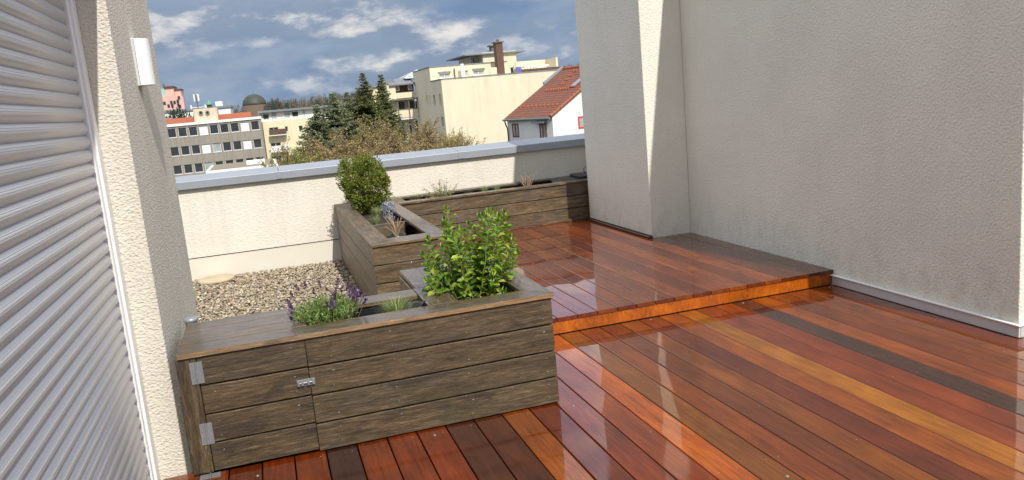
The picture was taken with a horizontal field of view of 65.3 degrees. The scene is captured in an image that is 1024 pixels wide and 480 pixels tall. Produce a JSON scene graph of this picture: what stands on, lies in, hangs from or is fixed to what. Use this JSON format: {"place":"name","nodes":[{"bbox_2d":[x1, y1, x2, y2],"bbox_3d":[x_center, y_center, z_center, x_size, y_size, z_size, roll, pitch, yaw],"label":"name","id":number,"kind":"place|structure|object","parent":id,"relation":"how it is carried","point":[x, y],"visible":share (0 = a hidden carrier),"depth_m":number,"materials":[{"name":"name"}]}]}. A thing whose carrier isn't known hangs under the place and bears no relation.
{"place":"outdoors","nodes":[
{"label":"outdoors","id":0,"kind":"place"},
{"bbox_2d":[75,0,198,479],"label":"shutter wall","id":1,"kind":"structure","parent":0,"point":[136,150],"depth_m":3.70,"materials":[{"name":"beige paint"}]},
{"bbox_2d":[0,0,159,479],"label":"roller shutter","id":2,"kind":"object","parent":1,"relation":"attached to","point":[73,403],"visible":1,"depth_m":2.66,"materials":[{"name":"silver metal"}]},
{"bbox_2d":[130,38,155,86],"bbox_3d":[-1.870,-0.902,4.066,0.076,0.234,0.158,-8,11,-16],"label":"wall lamp","id":3,"kind":"object","parent":1,"relation":"attached to","point":[142,59],"visible":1,"depth_m":4.01,"materials":[{"name":"white glass"}]},
{"bbox_2d":[161,84,185,110],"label":"pink tower","id":4,"kind":"structure","parent":0,"point":[173,97],"depth_m":272.64,"materials":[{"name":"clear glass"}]},
{"bbox_2d":[165,101,233,123],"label":"white flat hall","id":5,"kind":"structure","parent":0,"point":[226,109],"depth_m":213.74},
{"bbox_2d":[242,91,267,116],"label":"domed building","id":6,"kind":"structure","parent":0,"point":[253,104],"depth_m":376.64,"materials":[{"name":"green metal"}]},
{"bbox_2d":[192,259,362,321],"bbox_3d":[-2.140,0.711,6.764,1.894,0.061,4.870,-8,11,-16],"label":"gravel","id":7,"kind":"structure","parent":0,"point":[230,291],"depth_m":8.03,"materials":[{"name":"beige gravel"}]},
{"bbox_2d":[197,274,234,284],"bbox_3d":[-3.228,0.427,8.729,0.390,0.034,0.390,-8,11,-16],"label":"stepping stone","id":8,"kind":"object","parent":7,"relation":"on","point":[215,279],"visible":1,"depth_m":8.65,"materials":[{"name":"beige stone"}]},
{"bbox_2d":[334,201,448,296],"bbox_3d":[-1.243,0.105,7.846,0.629,0.677,3.147,-8,11,-16],"label":"corner planter","id":9,"kind":"object","parent":7,"relation":"on","point":[373,256],"visible":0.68,"depth_m":6.80,"materials":[{"name":"wood"}]},
{"bbox_2d":[333,151,394,214],"bbox_3d":[-1.595,-0.603,8.607,0.640,0.708,0.625,-8,11,-16],"label":"boxwood shrub","id":10,"kind":"object","parent":9,"relation":"on","point":[367,179],"visible":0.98,"depth_m":8.48,"materials":[{"name":"green plant"}]},
{"bbox_2d":[368,216,380,224],"bbox_3d":[-1.321,-0.191,7.763,0.201,0.100,0.202,0,12,28],"label":"grass tuft","id":11,"kind":"object","parent":9,"relation":"on","point":[375,221],"visible":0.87,"depth_m":7.75,"materials":[{"name":"green plant"}]},
{"bbox_2d":[369,206,384,220],"bbox_3d":[-1.357,-0.269,8.060,0.216,0.154,0.227,-8,11,-16],"label":"grass tuft","id":12,"kind":"object","parent":9,"relation":"on","point":[377,212],"visible":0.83,"depth_m":8.04,"materials":[{"name":"green plant"}]},
{"bbox_2d":[380,201,396,218],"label":"blue flowers","id":13,"kind":"object","parent":9,"relation":"on","point":[388,208],"visible":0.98,"depth_m":8.13,"materials":[{"name":"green plant"}]},
{"bbox_2d":[383,215,405,237],"bbox_3d":[-1.016,-0.082,7.039,0.201,0.310,0.181,-3,11,14],"label":"potted dead plant","id":14,"kind":"object","parent":9,"relation":"in","point":[396,233],"visible":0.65,"depth_m":7.02,"materials":[{"name":"beige plant"}]},
{"bbox_2d":[257,104,355,165],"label":"yellow apartment block","id":15,"kind":"structure","parent":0,"point":[279,126],"depth_m":139.50,"materials":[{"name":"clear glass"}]},
{"bbox_2d":[262,114,269,119],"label":"window","id":16,"kind":"structure","parent":15,"relation":"in","point":[265,116],"depth_m":139.08,"materials":[{"name":"clear glass"}]},
{"bbox_2d":[270,113,277,118],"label":"window","id":17,"kind":"structure","parent":15,"relation":"in","point":[273,115],"depth_m":139.45,"materials":[{"name":"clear glass"}]},
{"bbox_2d":[270,142,280,145],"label":"window","id":18,"kind":"structure","parent":15,"relation":"in","point":[279,143],"depth_m":139.38,"materials":[{"name":"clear glass"}]},
{"bbox_2d":[283,112,290,117],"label":"window","id":19,"kind":"structure","parent":15,"relation":"in","point":[286,114],"depth_m":140.10,"materials":[{"name":"white glass"}]},
{"bbox_2d":[291,111,298,116],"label":"window","id":20,"kind":"structure","parent":15,"relation":"in","point":[294,113],"depth_m":140.47,"materials":[{"name":"white glass"}]},
{"bbox_2d":[146,0,578,112],"label":"sky","id":21,"kind":"structure","parent":0,"point":[225,51],"materials":[{"name":"blue"}]},
{"bbox_2d":[166,63,578,118],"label":"distant woodland","id":22,"kind":"object","parent":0,"point":[291,103],"visible":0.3,"depth_m":347.40,"materials":[{"name":"green plant"}]},
{"bbox_2d":[175,133,586,282],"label":"parapet wall","id":23,"kind":"structure","parent":0,"point":[235,222],"depth_m":9.11,"materials":[{"name":"paint"}]},
{"bbox_2d":[379,70,419,141],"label":"balcony house","id":24,"kind":"structure","parent":0,"point":[402,92],"depth_m":99.43,"materials":[{"name":"beige paint"}]},
{"bbox_2d":[398,102,404,108],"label":"window","id":25,"kind":"structure","parent":24,"relation":"in","point":[401,104],"depth_m":100.10,"materials":[{"name":"black glass"}]},
{"bbox_2d":[408,121,412,135],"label":"window","id":26,"kind":"structure","parent":24,"relation":"in","point":[410,126],"depth_m":100.85,"materials":[{"name":"black glass"}]},
{"bbox_2d":[409,101,413,107],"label":"window","id":27,"kind":"structure","parent":24,"relation":"in","point":[411,103],"depth_m":100.47,"materials":[{"name":"black glass"}]},
{"bbox_2d":[414,120,418,135],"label":"window","id":28,"kind":"structure","parent":24,"relation":"in","point":[416,121],"depth_m":101.01,"materials":[{"name":"black glass"}]},
{"bbox_2d":[412,39,565,147],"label":"cream apartment house","id":29,"kind":"structure","parent":0,"point":[480,95],"depth_m":87.86,"materials":[{"name":"beige paint"}]},
{"bbox_2d":[439,73,450,78],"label":"window","id":30,"kind":"structure","parent":29,"relation":"in","point":[444,75],"depth_m":90.74,"materials":[{"name":"white glass"}]},
{"bbox_2d":[473,70,484,75],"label":"window","id":31,"kind":"structure","parent":29,"relation":"in","point":[478,72],"depth_m":91.88,"materials":[{"name":"white glass"}]},
{"bbox_2d":[502,65,583,140],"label":"red roofed house","id":32,"kind":"structure","parent":0,"point":[551,106],"depth_m":67.22,"materials":[{"name":"ceramic"}]},
{"bbox_2d":[512,124,518,136],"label":"window","id":33,"kind":"structure","parent":32,"relation":"in","point":[515,128],"depth_m":69.43,"materials":[{"name":"grey glass"}]},
{"bbox_2d":[539,123,546,137],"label":"window","id":34,"kind":"structure","parent":32,"relation":"in","point":[542,127],"depth_m":65.86,"materials":[{"name":"grey glass"}]},
{"bbox_2d":[578,116,583,128],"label":"gable window","id":35,"kind":"structure","parent":32,"relation":"in","point":[580,119],"depth_m":66.07,"materials":[{"name":"clear glass"}]},
{"bbox_2d":[164,281,1023,479],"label":"deck","id":36,"kind":"structure","parent":0,"point":[830,382],"depth_m":3.95,"materials":[{"name":"wood"}]},
{"bbox_2d":[183,316,197,325],"bbox_3d":[-1.680,0.763,4.321,0.072,0.712,0.072,-8,11,-16],"label":"pipe stub","id":37,"kind":"object","parent":36,"relation":"on","point":[190,319],"visible":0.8,"depth_m":4.24,"materials":[{"name":"metal"}]},
{"bbox_2d":[182,471,226,479],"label":"floor flap","id":38,"kind":"object","parent":36,"relation":"on","point":[221,475],"visible":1,"depth_m":3.70,"materials":[{"name":"wood"}]},
{"bbox_2d":[175,259,558,475],"bbox_3d":[-0.797,0.656,4.468,1.839,0.693,1.155,-8,11,-16],"label":"storage planter","id":39,"kind":"object","parent":36,"relation":"on","point":[258,387],"visible":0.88,"depth_m":3.93,"materials":[{"name":"wood"},{"name":"dark soil"},{"name":"metal"}]},
{"bbox_2d":[189,339,318,469],"bbox_3d":[-1.195,0.778,3.770,0.541,0.556,0.043,-8,11,-16],"label":"door","id":40,"kind":"structure","parent":39,"relation":"in","point":[232,394],"depth_m":3.77,"materials":[{"name":"wood"}]},
{"bbox_2d":[285,278,367,324],"bbox_3d":[-0.937,0.336,4.059,0.405,0.313,0.267,-8,11,-16],"label":"lavender plant","id":41,"kind":"object","parent":39,"relation":"in","point":[335,307],"visible":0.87,"depth_m":4.02,"materials":[{"name":"green plant"}]},
{"bbox_2d":[373,292,418,312],"bbox_3d":[-0.593,0.366,4.172,0.282,0.131,0.305,-8,11,-16],"label":"grass tuft","id":42,"kind":"object","parent":39,"relation":"in","point":[397,306],"visible":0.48,"depth_m":4.19,"materials":[{"name":"green plant"}]},
{"bbox_2d":[405,300,425,308],"bbox_3d":[-0.517,0.343,4.189,0.111,0.075,0.224,-9,11,-21],"label":"crumpled foil","id":43,"kind":"object","parent":39,"relation":"in","point":[418,303],"visible":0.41,"depth_m":4.21,"materials":[{"name":"black plastic"}]},
{"bbox_2d":[417,204,522,300],"bbox_3d":[-0.222,0.108,4.506,0.657,0.642,0.520,-8,11,-16],"label":"leafy shrub","id":44,"kind":"object","parent":39,"relation":"on","point":[482,281],"visible":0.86,"depth_m":4.41,"materials":[{"name":"green plant"}]},
{"bbox_2d":[451,216,832,333],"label":"deck","id":45,"kind":"structure","parent":36,"relation":"on","point":[588,272],"depth_m":6.46,"materials":[{"name":"brown wood"}]},
{"bbox_2d":[389,176,589,234],"bbox_3d":[0.079,-0.427,9.509,2.965,0.457,0.663,-8,11,-16],"label":"long planter","id":46,"kind":"object","parent":45,"relation":"on","point":[541,200],"visible":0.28,"depth_m":9.21,"materials":[{"name":"wood"}]},
{"bbox_2d":[423,176,456,200],"bbox_3d":[-0.821,-0.574,9.151,0.363,0.294,0.266,-1,11,24],"label":"bushy herb","id":47,"kind":"object","parent":46,"relation":"on","point":[439,193],"visible":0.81,"depth_m":9.14,"materials":[{"name":"green plant"}]},
{"bbox_2d":[519,171,536,185],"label":"dried stalks","id":48,"kind":"object","parent":46,"relation":"on","point":[525,182],"visible":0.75,"depth_m":9.38,"materials":[{"name":"brown plant"}]},
{"bbox_2d":[550,166,586,182],"bbox_3d":[0.760,-0.811,9.718,0.749,0.137,0.500,-8,11,-16],"label":"planter cover","id":49,"kind":"object","parent":46,"relation":"on","point":[579,175],"visible":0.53,"depth_m":9.64,"materials":[{"name":"black plastic"}]},
{"bbox_2d":[575,0,1023,337],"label":"rendered wall","id":50,"kind":"structure","parent":0,"point":[875,148],"depth_m":5.88,"materials":[{"name":"grey paint"}]},
{"label":"ground","id":51,"kind":"structure","parent":0,"visible":0},
{"bbox_2d":[166,107,266,176],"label":"office block","id":52,"kind":"structure","parent":51,"relation":"on","point":[199,144],"depth_m":135.30,"materials":[{"name":"concrete"}]},
{"bbox_2d":[167,128,176,137],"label":"window","id":53,"kind":"structure","parent":52,"relation":"in","point":[171,132],"depth_m":133.19,"materials":[{"name":"black glass"}]},
{"bbox_2d":[171,147,179,156],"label":"window","id":54,"kind":"structure","parent":52,"relation":"in","point":[174,150],"depth_m":133.75,"materials":[{"name":"black glass"}]},
{"bbox_2d":[174,165,182,174],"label":"window","id":55,"kind":"structure","parent":52,"relation":"in","point":[177,169],"depth_m":134.27,"materials":[{"name":"black glass"}]},
{"bbox_2d":[178,127,187,137],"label":"window","id":56,"kind":"structure","parent":52,"relation":"in","point":[182,132],"depth_m":133.68,"materials":[{"name":"black glass"}]},
{"bbox_2d":[181,146,189,155],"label":"window","id":57,"kind":"structure","parent":52,"relation":"in","point":[185,150],"depth_m":134.21,"materials":[{"name":"black glass"}]},
{"bbox_2d":[184,164,192,173],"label":"window","id":58,"kind":"structure","parent":52,"relation":"in","point":[188,168],"depth_m":134.73,"materials":[{"name":"black glass"}]},
{"bbox_2d":[188,126,197,136],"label":"window","id":59,"kind":"structure","parent":52,"relation":"in","point":[192,130],"depth_m":134.14,"materials":[{"name":"black glass"}]},
{"bbox_2d":[191,145,200,154],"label":"window","id":60,"kind":"structure","parent":52,"relation":"in","point":[195,148],"depth_m":134.67,"materials":[{"name":"black glass"}]},
{"bbox_2d":[190,94,206,108],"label":"phone mast","id":61,"kind":"object","parent":52,"relation":"on","point":[197,100],"visible":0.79,"depth_m":183.90,"materials":[{"name":"white metal"}]},
{"bbox_2d":[194,163,203,172],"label":"window","id":62,"kind":"structure","parent":52,"relation":"in","point":[199,166],"depth_m":135.23,"materials":[{"name":"black glass"}]},
{"bbox_2d":[199,126,208,135],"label":"window","id":63,"kind":"structure","parent":52,"relation":"in","point":[203,130],"depth_m":134.60,"materials":[{"name":"white"}]},
{"bbox_2d":[202,144,210,153],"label":"window","id":64,"kind":"structure","parent":52,"relation":"in","point":[206,148],"depth_m":135.16,"materials":[{"name":"white"}]},
{"bbox_2d":[205,99,212,107],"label":"lantern chimney","id":65,"kind":"object","parent":52,"relation":"on","point":[209,104],"visible":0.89,"depth_m":143.05,"materials":[{"name":"green metal"}]},
{"bbox_2d":[205,162,212,170],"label":"window","id":66,"kind":"structure","parent":52,"relation":"in","point":[208,164],"depth_m":135.62,"materials":[{"name":"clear glass"}]},
{"bbox_2d":[209,125,218,134],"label":"window","id":67,"kind":"structure","parent":52,"relation":"in","point":[213,128],"depth_m":135.09,"materials":[{"name":"black glass"}]},
{"bbox_2d":[212,143,221,152],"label":"window","id":68,"kind":"structure","parent":52,"relation":"in","point":[216,146],"depth_m":135.62,"materials":[{"name":"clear glass"}]},
{"bbox_2d":[220,124,229,133],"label":"window","id":69,"kind":"structure","parent":52,"relation":"in","point":[224,128],"depth_m":135.56,"materials":[{"name":"black glass"}]},
{"bbox_2d":[223,142,231,151],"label":"window","id":70,"kind":"structure","parent":52,"relation":"in","point":[226,145],"depth_m":136.09,"materials":[{"name":"black glass"}]},
{"bbox_2d":[230,123,239,132],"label":"window","id":71,"kind":"structure","parent":52,"relation":"in","point":[234,126],"depth_m":136.02,"materials":[{"name":"black glass"}]},
{"bbox_2d":[233,141,242,150],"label":"window","id":72,"kind":"structure","parent":52,"relation":"in","point":[237,145],"depth_m":136.55,"materials":[{"name":"black glass"}]},
{"bbox_2d":[240,122,249,131],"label":"window","id":73,"kind":"structure","parent":52,"relation":"in","point":[244,125],"depth_m":136.49,"materials":[{"name":"white"}]},
{"bbox_2d":[243,140,252,149],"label":"window","id":74,"kind":"structure","parent":52,"relation":"in","point":[247,144],"depth_m":137.02,"materials":[{"name":"white"}]},
{"bbox_2d":[251,121,259,130],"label":"window","id":75,"kind":"structure","parent":52,"relation":"in","point":[254,124],"depth_m":136.95,"materials":[{"name":"black glass"}]},
{"bbox_2d":[253,139,262,148],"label":"window","id":76,"kind":"structure","parent":52,"relation":"in","point":[257,142],"depth_m":137.49,"materials":[{"name":"black glass"}]},
{"bbox_2d":[206,159,277,173],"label":"flat roof annexe","id":77,"kind":"structure","parent":51,"relation":"on","point":[250,164],"depth_m":105.27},
{"bbox_2d":[257,136,322,167],"bbox_3d":[-9.944,1.519,39.409,6.207,13.278,5.653,-8,11,-16],"label":"budding tree","id":78,"kind":"object","parent":51,"relation":"on","point":[295,156],"visible":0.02,"depth_m":38.40,"materials":[{"name":"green plant"}]},
{"bbox_2d":[270,127,355,165],"bbox_3d":[-9.777,0.675,43.666,5.502,13.395,6.125,-4,10,4],"label":"budding tree","id":79,"kind":"object","parent":51,"relation":"on","point":[337,147],"visible":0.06,"depth_m":42.52,"materials":[{"name":"brown plant"}]},
{"bbox_2d":[289,105,349,152],"bbox_3d":[-14.440,-3.190,62.842,10.005,15.001,9.720,-8,11,-16],"label":"conifer","id":80,"kind":"object","parent":51,"relation":"on","point":[315,130],"visible":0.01,"depth_m":61.46,"materials":[{"name":"green plant"}]},
{"bbox_2d":[296,92,372,154],"bbox_3d":[-13.653,-4.043,65.008,9.686,15.767,9.938,-8,11,-16],"label":"conifer","id":81,"kind":"object","parent":51,"relation":"on","point":[334,116],"visible":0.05,"depth_m":63.62,"materials":[{"name":"green plant"}]},
{"bbox_2d":[303,140,388,162],"bbox_3d":[-8.191,1.167,42.131,6.038,12.693,5.416,-7,10,-8],"label":"budding tree","id":82,"kind":"object","parent":51,"relation":"on","point":[326,150],"visible":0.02,"depth_m":40.79,"materials":[{"name":"brown plant"}]},
{"bbox_2d":[340,91,356,133],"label":"conifer","id":83,"kind":"object","parent":51,"relation":"on","point":[347,106],"visible":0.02,"depth_m":68.77,"materials":[{"name":"green plant"}]},
{"bbox_2d":[325,115,416,159],"bbox_3d":[-8.139,-0.469,47.749,6.372,13.904,5.788,-4,10,6],"label":"budding tree","id":84,"kind":"object","parent":51,"relation":"on","point":[363,137],"visible":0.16,"depth_m":46.01,"materials":[{"name":"brown plant"}]},
{"bbox_2d":[366,85,379,103],"bbox_3d":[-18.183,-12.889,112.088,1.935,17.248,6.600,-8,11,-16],"label":"pale house","id":85,"kind":"structure","parent":51,"relation":"on","point":[373,87],"depth_m":107.74,"materials":[{"name":"beige paint"}]},
{"bbox_2d":[345,73,407,148],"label":"conifer","id":86,"kind":"object","parent":51,"relation":"on","point":[367,108],"visible":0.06,"depth_m":68.10,"materials":[{"name":"green plant"}]},
{"bbox_2d":[374,74,411,148],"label":"conifer","id":87,"kind":"object","parent":51,"relation":"on","point":[385,102],"visible":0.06,"depth_m":71.62,"materials":[{"name":"green plant"}]},
{"bbox_2d":[361,118,451,155],"bbox_3d":[-5.390,0.178,43.541,6.827,13.638,5.980,-14,14,-41],"label":"budding tree","id":88,"kind":"object","parent":51,"relation":"on","point":[393,146],"visible":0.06,"depth_m":42.27,"materials":[{"name":"brown plant"}]},
{"bbox_2d":[386,116,465,151],"bbox_3d":[-4.484,-0.565,47.461,6.425,13.548,6.461,-8,11,-16],"label":"budding tree","id":89,"kind":"object","parent":51,"relation":"on","point":[425,128],"visible":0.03,"depth_m":46.60,"materials":[{"name":"brown plant"}]},
{"bbox_2d":[412,127,486,149],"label":"budding tree","id":90,"kind":"object","parent":51,"relation":"on","point":[457,144],"visible":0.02,"depth_m":43.72,"materials":[{"name":"brown plant"}]}
]}

